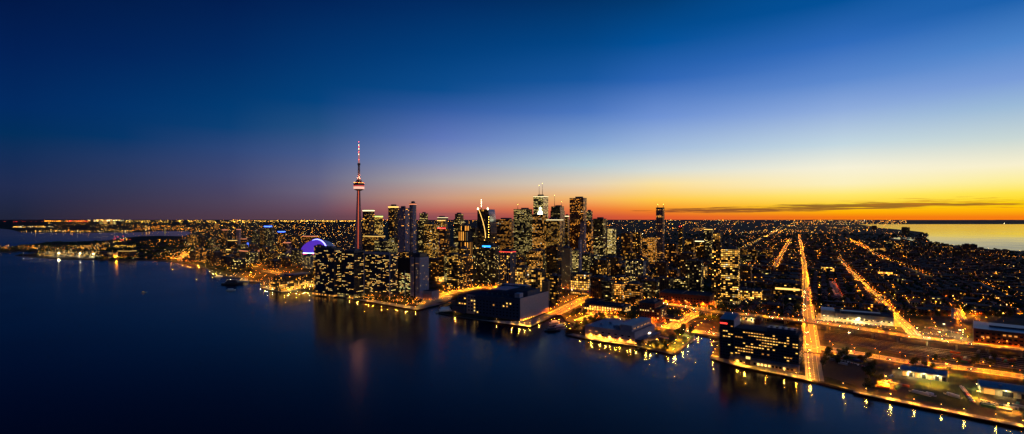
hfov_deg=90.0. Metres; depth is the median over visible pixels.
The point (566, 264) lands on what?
office tower
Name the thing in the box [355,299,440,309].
quay promenade
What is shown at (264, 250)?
condo tower
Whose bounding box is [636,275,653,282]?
midrise building
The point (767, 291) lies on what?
midrise building
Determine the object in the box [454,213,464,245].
office tower
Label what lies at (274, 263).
midrise building
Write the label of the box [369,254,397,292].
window
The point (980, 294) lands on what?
midrise building
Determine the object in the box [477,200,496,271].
office tower
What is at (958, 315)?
street
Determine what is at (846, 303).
midrise building
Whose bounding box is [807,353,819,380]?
street
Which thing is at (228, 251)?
apartment block
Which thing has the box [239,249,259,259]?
apartment block
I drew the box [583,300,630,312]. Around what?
market building
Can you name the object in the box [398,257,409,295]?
condo tower
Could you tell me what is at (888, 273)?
retail hall
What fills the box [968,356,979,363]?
tree
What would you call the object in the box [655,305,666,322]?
brick building
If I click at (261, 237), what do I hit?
condo tower
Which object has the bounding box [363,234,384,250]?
building
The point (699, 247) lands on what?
office block
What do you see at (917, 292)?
midrise building
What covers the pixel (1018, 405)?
shipping container
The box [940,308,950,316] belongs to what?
midrise building
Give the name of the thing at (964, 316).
pavement
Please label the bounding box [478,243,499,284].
condo tower
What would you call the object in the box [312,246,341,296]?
condo tower
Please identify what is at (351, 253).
window
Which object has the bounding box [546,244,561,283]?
condo tower
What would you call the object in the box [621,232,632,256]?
office tower
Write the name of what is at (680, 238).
apartment tower
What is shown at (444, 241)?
office tower
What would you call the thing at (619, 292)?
office block
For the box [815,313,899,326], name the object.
depot yard
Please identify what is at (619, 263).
midrise building
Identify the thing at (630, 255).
midrise building
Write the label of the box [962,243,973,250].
midrise building
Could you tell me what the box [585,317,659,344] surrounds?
exhibition shed
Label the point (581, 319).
street
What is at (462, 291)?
pavement
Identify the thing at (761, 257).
midrise building
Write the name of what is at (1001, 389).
yard shed
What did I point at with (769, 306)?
office block
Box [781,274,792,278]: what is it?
midrise building
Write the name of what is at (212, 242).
condo tower
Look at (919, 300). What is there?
midrise building
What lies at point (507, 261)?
condo tower
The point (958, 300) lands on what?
midrise building
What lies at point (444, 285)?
midrise building
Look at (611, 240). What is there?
office block
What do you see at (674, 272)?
midrise building
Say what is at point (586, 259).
midrise building
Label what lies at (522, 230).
office tower
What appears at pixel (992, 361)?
tree
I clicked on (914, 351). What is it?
railway track
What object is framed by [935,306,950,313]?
midrise building
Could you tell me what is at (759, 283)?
midrise building
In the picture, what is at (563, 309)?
street
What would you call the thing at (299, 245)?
condo tower
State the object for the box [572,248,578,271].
office tower
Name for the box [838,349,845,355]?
tree
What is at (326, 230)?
ground
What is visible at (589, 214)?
condo tower
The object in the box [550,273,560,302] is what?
office block
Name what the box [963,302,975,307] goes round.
midrise building
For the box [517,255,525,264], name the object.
midrise building
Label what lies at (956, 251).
midrise building
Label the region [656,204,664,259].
condo tower
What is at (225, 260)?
midrise building
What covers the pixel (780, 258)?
street
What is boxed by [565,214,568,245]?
office tower
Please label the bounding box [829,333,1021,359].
railway track
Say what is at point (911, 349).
railway track
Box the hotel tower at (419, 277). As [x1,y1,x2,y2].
[410,253,438,299]
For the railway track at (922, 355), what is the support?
on the rail yard at (930, 345)
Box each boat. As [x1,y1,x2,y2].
[544,327,559,330]
[948,393,961,398]
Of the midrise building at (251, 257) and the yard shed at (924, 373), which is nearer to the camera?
the yard shed at (924, 373)
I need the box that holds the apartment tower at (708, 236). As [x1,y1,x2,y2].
[704,227,712,257]
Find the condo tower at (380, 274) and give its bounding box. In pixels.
[363,251,397,298]
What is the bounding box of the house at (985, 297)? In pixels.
[982,295,991,300]
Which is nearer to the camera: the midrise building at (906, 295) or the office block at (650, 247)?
the midrise building at (906, 295)
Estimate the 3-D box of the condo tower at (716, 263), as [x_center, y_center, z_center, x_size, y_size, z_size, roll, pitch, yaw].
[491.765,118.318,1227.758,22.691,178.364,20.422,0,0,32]
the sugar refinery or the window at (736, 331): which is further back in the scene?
the sugar refinery
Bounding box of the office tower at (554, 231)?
[546,218,562,246]
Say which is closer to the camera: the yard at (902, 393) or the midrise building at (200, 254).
the yard at (902, 393)
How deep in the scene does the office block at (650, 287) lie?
1280.26 m
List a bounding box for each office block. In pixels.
[228,239,236,247]
[240,238,246,243]
[374,239,387,251]
[388,235,397,251]
[515,265,528,284]
[529,268,545,290]
[531,248,544,268]
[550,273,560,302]
[589,262,594,275]
[590,274,611,297]
[600,255,622,275]
[601,278,614,301]
[607,227,615,255]
[614,281,624,302]
[625,281,642,305]
[641,278,658,298]
[643,236,656,261]
[695,239,703,257]
[740,288,762,302]
[761,301,783,310]
[762,293,772,301]
[773,279,802,297]
[784,295,803,305]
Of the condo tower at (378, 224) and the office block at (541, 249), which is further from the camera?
the condo tower at (378, 224)
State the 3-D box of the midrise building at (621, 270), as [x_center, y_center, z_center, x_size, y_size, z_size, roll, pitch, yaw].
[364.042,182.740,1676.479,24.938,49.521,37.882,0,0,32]
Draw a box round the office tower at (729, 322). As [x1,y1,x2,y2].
[719,312,739,358]
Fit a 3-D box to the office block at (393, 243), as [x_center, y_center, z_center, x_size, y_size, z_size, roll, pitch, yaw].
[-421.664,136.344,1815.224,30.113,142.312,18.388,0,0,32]
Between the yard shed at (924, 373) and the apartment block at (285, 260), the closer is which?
the yard shed at (924, 373)
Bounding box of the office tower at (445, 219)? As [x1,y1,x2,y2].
[437,216,447,227]
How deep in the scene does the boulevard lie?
745.20 m
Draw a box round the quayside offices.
[729,324,802,372]
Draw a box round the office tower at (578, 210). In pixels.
[569,196,586,249]
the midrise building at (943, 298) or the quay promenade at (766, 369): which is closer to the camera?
the quay promenade at (766, 369)
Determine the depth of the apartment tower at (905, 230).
6222.32 m
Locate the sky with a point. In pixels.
(110, 109)
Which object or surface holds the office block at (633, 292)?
on the ground at (326, 230)
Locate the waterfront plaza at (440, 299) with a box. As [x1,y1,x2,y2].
[414,296,451,305]
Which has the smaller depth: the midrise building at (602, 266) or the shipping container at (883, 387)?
the shipping container at (883, 387)
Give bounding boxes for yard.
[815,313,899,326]
[824,329,1023,368]
[875,368,1020,422]
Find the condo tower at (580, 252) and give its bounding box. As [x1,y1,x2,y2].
[578,237,581,270]
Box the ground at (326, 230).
[0,220,1023,427]
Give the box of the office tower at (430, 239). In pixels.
[424,222,435,258]
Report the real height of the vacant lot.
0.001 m
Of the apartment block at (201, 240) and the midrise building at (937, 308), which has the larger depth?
the apartment block at (201, 240)
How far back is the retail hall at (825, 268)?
1934.62 m
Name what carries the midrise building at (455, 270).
on the ground at (326, 230)
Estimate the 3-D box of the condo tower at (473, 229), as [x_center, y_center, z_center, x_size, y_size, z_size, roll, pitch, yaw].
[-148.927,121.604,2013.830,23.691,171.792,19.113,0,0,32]
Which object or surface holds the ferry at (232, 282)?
on the water at (97, 347)
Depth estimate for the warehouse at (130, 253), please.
2610.16 m
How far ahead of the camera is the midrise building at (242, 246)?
2745.72 m
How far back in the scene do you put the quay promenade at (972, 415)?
547.50 m
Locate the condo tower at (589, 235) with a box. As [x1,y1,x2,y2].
[586,219,592,254]
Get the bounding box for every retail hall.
[821,266,833,270]
[832,306,853,309]
[869,247,884,250]
[877,271,896,275]
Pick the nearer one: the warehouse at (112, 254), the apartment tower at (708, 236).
the apartment tower at (708, 236)
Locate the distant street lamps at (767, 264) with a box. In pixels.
[178,229,1001,339]
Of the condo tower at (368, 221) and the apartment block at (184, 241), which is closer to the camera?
the condo tower at (368, 221)
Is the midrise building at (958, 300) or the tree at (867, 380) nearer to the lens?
the tree at (867, 380)
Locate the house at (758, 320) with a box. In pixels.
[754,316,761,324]
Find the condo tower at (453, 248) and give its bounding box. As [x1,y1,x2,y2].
[449,244,457,253]
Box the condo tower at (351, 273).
[337,249,364,297]
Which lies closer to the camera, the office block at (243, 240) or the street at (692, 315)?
the street at (692, 315)
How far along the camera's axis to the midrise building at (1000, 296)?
1267.15 m
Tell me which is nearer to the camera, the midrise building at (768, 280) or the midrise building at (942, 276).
the midrise building at (768, 280)
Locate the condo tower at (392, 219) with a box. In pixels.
[388,204,398,236]
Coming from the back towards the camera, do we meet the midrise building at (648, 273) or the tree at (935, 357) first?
the midrise building at (648, 273)
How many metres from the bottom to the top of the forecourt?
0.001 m
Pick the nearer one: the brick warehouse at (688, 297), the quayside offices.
the quayside offices
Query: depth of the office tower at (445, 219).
2719.20 m
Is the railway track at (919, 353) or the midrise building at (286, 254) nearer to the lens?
the railway track at (919, 353)
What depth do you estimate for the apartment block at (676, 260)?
1968.11 m
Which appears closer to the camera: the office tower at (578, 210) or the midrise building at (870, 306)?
the midrise building at (870, 306)
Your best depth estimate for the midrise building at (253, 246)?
2866.53 m
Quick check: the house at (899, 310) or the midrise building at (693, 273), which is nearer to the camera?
the house at (899, 310)
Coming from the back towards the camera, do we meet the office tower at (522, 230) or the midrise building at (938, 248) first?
the midrise building at (938, 248)
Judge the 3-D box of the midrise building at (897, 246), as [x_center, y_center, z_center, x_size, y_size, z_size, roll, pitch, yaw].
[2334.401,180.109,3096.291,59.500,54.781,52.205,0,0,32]
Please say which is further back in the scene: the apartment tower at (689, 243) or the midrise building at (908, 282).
the apartment tower at (689, 243)
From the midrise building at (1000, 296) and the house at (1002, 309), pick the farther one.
the midrise building at (1000, 296)
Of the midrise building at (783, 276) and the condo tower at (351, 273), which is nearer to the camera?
the condo tower at (351, 273)
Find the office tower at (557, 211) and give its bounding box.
[550,195,564,246]
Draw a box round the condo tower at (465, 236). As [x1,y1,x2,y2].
[458,224,472,254]
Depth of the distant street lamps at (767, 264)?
1448.51 m
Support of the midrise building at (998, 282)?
on the ground at (326, 230)
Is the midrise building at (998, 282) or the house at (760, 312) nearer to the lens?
the house at (760, 312)
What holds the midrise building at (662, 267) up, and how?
on the ground at (326, 230)
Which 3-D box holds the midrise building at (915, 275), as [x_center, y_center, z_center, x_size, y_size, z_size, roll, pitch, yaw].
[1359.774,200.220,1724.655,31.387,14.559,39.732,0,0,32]
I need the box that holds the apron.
[26,254,109,258]
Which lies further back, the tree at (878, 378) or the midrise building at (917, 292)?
the midrise building at (917, 292)
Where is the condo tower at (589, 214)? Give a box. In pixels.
[587,210,592,220]
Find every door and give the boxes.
[984,388,994,394]
[1002,391,1013,397]
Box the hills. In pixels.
[922,223,1020,223]
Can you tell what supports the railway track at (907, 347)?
on the rail yard at (930, 345)
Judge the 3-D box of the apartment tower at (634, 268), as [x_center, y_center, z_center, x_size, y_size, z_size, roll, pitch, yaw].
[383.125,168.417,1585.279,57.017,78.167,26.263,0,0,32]
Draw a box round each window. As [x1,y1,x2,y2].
[322,250,340,292]
[342,253,362,292]
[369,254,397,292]
[415,259,423,291]
[477,300,517,317]
[735,331,802,362]
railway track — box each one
[824,331,1019,357]
[825,336,1023,365]
[826,335,1022,363]
[827,334,1022,361]
[828,339,1023,369]
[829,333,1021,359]
[829,338,1023,367]
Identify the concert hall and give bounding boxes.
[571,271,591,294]
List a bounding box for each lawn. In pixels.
[643,332,691,352]
[907,374,984,409]
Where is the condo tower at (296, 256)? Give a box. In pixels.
[291,249,302,263]
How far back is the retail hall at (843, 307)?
1115.09 m
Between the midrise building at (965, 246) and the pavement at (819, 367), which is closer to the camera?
the pavement at (819, 367)
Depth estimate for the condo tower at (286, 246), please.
2513.79 m
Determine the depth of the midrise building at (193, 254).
2455.06 m
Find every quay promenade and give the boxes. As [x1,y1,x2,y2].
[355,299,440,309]
[484,314,554,326]
[568,334,672,353]
[712,356,811,380]
[853,391,1023,427]
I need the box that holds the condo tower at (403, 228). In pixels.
[398,206,409,253]
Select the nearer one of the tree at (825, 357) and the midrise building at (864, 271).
the tree at (825, 357)
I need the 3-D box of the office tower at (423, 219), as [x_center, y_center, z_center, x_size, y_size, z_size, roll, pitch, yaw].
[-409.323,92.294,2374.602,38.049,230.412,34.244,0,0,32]
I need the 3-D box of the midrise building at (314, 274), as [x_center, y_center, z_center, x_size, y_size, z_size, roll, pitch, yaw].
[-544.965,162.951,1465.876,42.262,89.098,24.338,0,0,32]
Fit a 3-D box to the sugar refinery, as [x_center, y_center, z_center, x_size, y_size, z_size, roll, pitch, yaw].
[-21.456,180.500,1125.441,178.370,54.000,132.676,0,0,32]
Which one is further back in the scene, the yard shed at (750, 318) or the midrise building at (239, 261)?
the midrise building at (239, 261)
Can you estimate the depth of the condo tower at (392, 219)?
2009.75 m
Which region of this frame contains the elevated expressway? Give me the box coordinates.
[561,287,1023,357]
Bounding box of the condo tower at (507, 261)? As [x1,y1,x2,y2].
[499,248,515,286]
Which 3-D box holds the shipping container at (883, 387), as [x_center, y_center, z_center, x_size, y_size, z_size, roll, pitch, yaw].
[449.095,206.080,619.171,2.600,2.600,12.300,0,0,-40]
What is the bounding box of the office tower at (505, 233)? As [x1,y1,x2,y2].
[496,218,513,249]
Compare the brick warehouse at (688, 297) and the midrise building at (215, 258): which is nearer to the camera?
the brick warehouse at (688, 297)
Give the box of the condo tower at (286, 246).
[282,241,291,252]
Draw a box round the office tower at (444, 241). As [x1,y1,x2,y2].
[436,226,449,281]
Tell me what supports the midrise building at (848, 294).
on the ground at (326, 230)
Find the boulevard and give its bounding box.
[587,312,1023,377]
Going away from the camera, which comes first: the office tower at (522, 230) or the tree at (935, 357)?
the tree at (935, 357)
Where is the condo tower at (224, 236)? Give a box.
[222,229,226,244]
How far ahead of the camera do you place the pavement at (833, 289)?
1463.50 m
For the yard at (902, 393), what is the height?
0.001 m
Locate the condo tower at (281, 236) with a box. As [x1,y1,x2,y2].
[278,230,284,248]
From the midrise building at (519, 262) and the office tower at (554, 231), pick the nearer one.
the midrise building at (519, 262)
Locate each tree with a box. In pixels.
[822,353,828,362]
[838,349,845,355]
[862,378,874,387]
[864,368,871,377]
[866,370,873,378]
[874,374,881,383]
[909,357,917,365]
[931,354,939,361]
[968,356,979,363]
[987,358,995,367]
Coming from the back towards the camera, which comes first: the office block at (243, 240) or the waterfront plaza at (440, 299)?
the office block at (243, 240)
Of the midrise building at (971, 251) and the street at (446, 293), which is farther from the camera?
the midrise building at (971, 251)
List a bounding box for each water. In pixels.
[0,224,1023,433]
[893,237,913,240]
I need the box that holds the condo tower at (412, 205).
[409,201,415,252]
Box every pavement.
[439,286,497,296]
[546,295,585,314]
[667,304,717,326]
[798,236,809,288]
[804,353,823,380]
[829,281,842,296]
[857,290,967,319]
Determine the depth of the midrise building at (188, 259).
2356.36 m
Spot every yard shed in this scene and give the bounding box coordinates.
[742,316,762,320]
[899,365,947,381]
[978,379,1023,398]
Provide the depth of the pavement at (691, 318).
1066.54 m
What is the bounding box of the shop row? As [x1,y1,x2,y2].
[665,314,683,322]
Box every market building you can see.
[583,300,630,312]
[585,297,604,301]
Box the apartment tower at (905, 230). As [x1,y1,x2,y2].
[901,227,909,233]
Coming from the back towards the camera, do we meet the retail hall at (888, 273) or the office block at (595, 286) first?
the retail hall at (888, 273)
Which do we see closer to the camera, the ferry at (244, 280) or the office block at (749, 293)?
the office block at (749, 293)
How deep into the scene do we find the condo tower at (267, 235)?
3110.76 m
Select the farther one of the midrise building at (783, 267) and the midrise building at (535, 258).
the midrise building at (783, 267)
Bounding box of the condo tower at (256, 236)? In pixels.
[252,230,259,247]
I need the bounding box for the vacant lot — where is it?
[821,352,869,388]
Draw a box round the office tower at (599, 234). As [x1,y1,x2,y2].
[593,217,605,255]
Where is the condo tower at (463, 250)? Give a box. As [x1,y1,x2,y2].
[458,246,469,254]
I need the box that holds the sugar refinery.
[452,283,548,320]
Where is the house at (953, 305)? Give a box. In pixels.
[950,302,958,307]
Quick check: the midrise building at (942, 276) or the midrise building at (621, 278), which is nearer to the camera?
the midrise building at (621, 278)
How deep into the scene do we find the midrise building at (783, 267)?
1875.83 m
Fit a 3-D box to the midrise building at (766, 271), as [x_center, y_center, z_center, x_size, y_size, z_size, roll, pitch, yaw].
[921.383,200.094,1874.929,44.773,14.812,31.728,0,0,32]
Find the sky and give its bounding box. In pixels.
[0,0,1023,219]
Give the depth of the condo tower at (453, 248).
1626.85 m
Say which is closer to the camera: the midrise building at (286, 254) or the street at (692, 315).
the street at (692, 315)
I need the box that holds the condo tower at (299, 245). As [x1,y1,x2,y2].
[297,243,303,249]
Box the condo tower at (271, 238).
[270,227,273,250]
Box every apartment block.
[180,239,187,243]
[188,234,197,244]
[199,236,204,244]
[226,248,233,254]
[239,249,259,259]
[280,256,290,265]
[542,278,549,300]
[664,242,678,262]
[673,254,679,268]
[740,248,747,255]
[748,249,756,259]
[763,248,772,257]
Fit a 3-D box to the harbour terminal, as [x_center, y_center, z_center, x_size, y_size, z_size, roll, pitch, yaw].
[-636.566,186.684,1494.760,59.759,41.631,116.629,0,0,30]
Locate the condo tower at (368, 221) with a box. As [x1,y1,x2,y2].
[363,210,374,234]
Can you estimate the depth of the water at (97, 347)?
695.92 m
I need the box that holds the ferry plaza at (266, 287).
[263,286,296,291]
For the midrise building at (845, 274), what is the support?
on the ground at (326, 230)
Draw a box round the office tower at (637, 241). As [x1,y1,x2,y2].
[633,231,641,254]
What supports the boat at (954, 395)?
on the yard at (902, 393)
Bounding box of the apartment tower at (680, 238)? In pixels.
[678,225,682,253]
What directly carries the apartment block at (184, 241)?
on the ground at (326, 230)
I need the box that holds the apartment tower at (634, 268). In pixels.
[625,259,645,280]
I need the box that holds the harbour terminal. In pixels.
[269,272,312,290]
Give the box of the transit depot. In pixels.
[821,307,893,324]
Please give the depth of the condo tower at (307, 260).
2061.86 m
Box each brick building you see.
[639,298,662,322]
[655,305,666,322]
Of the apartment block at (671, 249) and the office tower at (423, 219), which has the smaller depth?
the apartment block at (671, 249)
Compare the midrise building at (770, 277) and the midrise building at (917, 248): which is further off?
the midrise building at (917, 248)
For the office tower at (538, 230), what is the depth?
1993.61 m
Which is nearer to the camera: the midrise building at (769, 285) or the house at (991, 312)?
the house at (991, 312)
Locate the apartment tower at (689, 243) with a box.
[685,237,694,252]
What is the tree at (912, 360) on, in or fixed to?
on the ground at (326, 230)
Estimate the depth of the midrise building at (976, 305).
1109.80 m
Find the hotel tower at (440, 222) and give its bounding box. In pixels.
[436,218,446,256]
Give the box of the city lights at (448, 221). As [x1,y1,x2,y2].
[40,220,904,241]
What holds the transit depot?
on the depot yard at (819, 318)
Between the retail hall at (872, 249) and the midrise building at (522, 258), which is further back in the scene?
the retail hall at (872, 249)
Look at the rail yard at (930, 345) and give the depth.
807.83 m
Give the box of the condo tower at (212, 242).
[208,238,216,246]
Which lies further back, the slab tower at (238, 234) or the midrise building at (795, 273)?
the slab tower at (238, 234)
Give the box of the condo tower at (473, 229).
[470,226,476,269]
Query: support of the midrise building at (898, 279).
on the ground at (326, 230)
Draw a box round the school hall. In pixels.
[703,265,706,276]
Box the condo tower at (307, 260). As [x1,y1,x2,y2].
[302,253,314,268]
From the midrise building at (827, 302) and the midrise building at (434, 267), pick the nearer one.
the midrise building at (827, 302)
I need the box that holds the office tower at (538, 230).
[532,213,546,254]
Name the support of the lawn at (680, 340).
on the ground at (326, 230)
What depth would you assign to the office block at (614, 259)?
1813.68 m
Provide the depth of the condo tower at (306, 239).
3528.37 m
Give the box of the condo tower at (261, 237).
[260,228,263,246]
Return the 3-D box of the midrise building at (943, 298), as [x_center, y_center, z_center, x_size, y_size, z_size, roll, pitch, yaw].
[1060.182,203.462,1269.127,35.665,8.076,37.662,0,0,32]
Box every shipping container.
[877,385,889,389]
[981,403,995,408]
[996,406,1011,411]
[1003,404,1018,409]
[1012,403,1023,407]
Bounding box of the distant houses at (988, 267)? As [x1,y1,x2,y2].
[606,228,1023,292]
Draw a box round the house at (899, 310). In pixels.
[896,307,904,313]
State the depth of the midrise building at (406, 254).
1527.62 m
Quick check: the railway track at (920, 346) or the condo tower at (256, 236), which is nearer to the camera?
the railway track at (920, 346)
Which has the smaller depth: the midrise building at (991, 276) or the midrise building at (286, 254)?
the midrise building at (991, 276)
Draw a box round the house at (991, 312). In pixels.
[985,308,994,315]
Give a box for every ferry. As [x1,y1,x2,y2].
[221,276,242,284]
[238,278,249,281]
[435,307,451,312]
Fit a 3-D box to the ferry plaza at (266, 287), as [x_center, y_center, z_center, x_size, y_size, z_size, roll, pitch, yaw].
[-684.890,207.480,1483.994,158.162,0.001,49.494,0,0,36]
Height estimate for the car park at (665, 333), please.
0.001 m
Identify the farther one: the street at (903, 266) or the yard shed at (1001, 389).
the street at (903, 266)
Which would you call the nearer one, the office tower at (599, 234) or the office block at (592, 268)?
the office block at (592, 268)
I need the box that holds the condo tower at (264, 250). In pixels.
[260,246,269,260]
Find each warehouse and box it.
[97,251,108,255]
[108,252,117,257]
[118,250,136,257]
[659,289,714,306]
[962,320,1023,347]
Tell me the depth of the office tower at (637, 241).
2710.47 m
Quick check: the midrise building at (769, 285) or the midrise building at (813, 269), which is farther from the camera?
the midrise building at (813, 269)
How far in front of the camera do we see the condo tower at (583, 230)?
1934.55 m
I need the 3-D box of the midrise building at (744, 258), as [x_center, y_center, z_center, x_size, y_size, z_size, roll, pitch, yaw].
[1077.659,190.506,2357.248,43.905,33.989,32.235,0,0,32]
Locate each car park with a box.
[657,329,674,340]
[919,326,965,340]
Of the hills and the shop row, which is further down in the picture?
the shop row
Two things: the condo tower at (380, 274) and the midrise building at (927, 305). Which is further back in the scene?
the condo tower at (380, 274)
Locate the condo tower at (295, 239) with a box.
[292,234,298,248]
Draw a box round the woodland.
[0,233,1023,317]
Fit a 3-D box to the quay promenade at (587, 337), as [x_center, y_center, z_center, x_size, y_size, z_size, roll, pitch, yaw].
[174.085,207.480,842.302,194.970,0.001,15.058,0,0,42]
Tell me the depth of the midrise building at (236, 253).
2355.01 m
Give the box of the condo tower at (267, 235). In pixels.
[264,225,271,246]
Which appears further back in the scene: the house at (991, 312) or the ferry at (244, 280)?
the ferry at (244, 280)
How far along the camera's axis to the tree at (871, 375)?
656.03 m
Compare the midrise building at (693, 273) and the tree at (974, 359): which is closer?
the tree at (974, 359)
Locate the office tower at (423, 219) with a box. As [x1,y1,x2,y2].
[418,212,428,252]
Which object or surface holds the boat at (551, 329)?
on the water at (97, 347)
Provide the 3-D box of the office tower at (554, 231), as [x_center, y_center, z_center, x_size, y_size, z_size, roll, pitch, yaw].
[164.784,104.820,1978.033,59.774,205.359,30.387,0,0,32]
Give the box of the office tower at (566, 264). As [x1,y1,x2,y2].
[561,245,571,287]
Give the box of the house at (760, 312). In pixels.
[757,310,765,314]
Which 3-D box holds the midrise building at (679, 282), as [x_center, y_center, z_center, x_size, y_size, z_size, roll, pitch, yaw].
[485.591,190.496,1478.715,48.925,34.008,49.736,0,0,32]
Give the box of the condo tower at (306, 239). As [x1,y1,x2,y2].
[302,235,316,243]
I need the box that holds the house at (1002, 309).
[995,307,1006,314]
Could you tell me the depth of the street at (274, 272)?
1912.89 m
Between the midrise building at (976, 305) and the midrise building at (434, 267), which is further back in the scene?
the midrise building at (434, 267)
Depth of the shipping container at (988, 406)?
556.32 m
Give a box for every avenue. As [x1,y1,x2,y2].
[798,234,807,288]
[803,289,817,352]
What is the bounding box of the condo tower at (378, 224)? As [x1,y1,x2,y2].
[374,215,382,234]
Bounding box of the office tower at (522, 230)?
[513,208,531,256]
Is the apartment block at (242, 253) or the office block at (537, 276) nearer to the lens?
the office block at (537, 276)
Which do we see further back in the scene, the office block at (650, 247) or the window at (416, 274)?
the office block at (650, 247)
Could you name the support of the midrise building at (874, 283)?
on the ground at (326, 230)
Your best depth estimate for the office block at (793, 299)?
1202.02 m
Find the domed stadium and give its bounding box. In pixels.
[301,239,334,253]
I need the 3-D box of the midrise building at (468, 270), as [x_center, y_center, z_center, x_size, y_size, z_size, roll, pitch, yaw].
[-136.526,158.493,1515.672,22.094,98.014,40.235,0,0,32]
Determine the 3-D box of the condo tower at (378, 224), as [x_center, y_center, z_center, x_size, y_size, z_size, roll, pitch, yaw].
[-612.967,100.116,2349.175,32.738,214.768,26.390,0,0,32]
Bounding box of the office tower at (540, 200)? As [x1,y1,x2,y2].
[533,183,547,218]
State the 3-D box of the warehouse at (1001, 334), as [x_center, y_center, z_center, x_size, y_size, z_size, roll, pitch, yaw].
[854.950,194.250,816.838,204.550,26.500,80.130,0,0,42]
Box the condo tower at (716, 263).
[712,229,721,303]
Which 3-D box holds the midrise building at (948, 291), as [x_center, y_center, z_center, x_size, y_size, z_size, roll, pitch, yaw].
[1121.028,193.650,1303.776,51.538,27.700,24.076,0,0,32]
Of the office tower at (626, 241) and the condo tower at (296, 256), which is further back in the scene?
the office tower at (626, 241)
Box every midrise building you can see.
[183,258,193,261]
[190,250,195,259]
[196,248,205,260]
[210,246,219,250]
[210,251,223,265]
[221,255,235,266]
[230,251,239,257]
[231,257,245,268]
[238,244,247,251]
[246,251,257,264]
[249,243,257,249]
[266,251,277,263]
[268,259,280,267]
[281,252,290,256]
[313,260,314,289]
[399,250,412,257]
[431,257,438,278]
[442,256,446,287]
[447,253,463,289]
[464,254,472,287]
[516,260,524,265]
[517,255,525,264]
[526,251,528,265]
[529,249,542,268]
[582,252,591,272]
[592,254,599,263]
[595,258,610,275]
[612,275,629,282]
[615,261,624,275]
[617,265,624,275]
[625,251,636,259]
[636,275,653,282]
[639,256,648,261]
[646,271,653,276]
[654,260,668,276]
[655,276,673,290]
[669,268,679,277]
[674,277,684,289]
[680,251,695,276]
[685,258,702,290]
[707,262,711,274]
[740,255,751,261]
[740,264,751,281]
[743,281,754,287]
[752,280,766,287]
[753,288,771,293]
[754,268,761,273]
[759,255,766,259]
[761,276,774,279]
[761,278,773,282]
[762,265,775,270]
[762,269,770,273]
[767,282,772,289]
[777,263,788,273]
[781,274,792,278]
[786,276,799,280]
[789,268,801,273]
[790,272,800,275]
[807,268,818,271]
[824,300,832,303]
[835,301,851,306]
[841,273,851,277]
[846,292,854,299]
[861,269,870,273]
[863,302,883,309]
[870,281,882,286]
[892,242,902,250]
[892,302,902,307]
[893,278,905,282]
[901,280,913,284]
[904,294,918,298]
[906,252,917,256]
[908,300,920,304]
[909,273,921,276]
[910,298,921,304]
[911,246,923,250]
[911,290,923,295]
[915,306,934,315]
[923,304,939,309]
[929,296,949,300]
[930,296,940,302]
[933,246,940,252]
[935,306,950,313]
[940,274,953,278]
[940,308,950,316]
[941,287,962,297]
[952,247,961,256]
[956,299,970,301]
[960,297,976,301]
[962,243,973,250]
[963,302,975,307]
[967,250,977,253]
[970,292,989,298]
[971,308,984,315]
[974,303,991,308]
[982,274,994,278]
[989,279,1008,284]
[994,295,1010,300]
[1003,276,1017,279]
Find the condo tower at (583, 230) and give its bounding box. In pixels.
[580,221,585,252]
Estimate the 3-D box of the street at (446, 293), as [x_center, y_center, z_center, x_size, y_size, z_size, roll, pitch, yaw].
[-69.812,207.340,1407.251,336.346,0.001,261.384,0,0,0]
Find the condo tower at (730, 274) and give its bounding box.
[721,246,740,304]
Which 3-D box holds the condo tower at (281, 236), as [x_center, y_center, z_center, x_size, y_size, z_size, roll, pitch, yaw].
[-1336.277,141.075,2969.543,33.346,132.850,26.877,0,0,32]
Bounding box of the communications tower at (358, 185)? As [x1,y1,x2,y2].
[353,149,363,249]
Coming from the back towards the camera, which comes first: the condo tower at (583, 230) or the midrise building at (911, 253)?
the midrise building at (911, 253)
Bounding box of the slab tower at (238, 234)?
[236,228,240,245]
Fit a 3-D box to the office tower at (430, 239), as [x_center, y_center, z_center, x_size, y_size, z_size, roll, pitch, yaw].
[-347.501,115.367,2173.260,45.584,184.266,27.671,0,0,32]
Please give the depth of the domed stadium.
2505.05 m
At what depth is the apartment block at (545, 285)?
1264.96 m
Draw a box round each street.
[265,270,283,274]
[422,287,495,299]
[548,295,589,314]
[577,306,633,320]
[670,304,714,326]
[774,240,790,267]
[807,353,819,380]
[831,281,839,295]
[837,258,916,334]
[851,240,927,275]
[859,291,963,319]
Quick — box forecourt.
[740,319,783,326]
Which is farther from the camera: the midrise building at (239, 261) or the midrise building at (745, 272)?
the midrise building at (239, 261)
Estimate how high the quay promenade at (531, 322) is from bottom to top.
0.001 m
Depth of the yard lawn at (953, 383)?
612.25 m
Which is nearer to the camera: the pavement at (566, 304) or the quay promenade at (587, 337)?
the quay promenade at (587, 337)
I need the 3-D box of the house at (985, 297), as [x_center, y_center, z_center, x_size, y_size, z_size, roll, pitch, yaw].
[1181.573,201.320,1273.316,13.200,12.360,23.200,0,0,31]

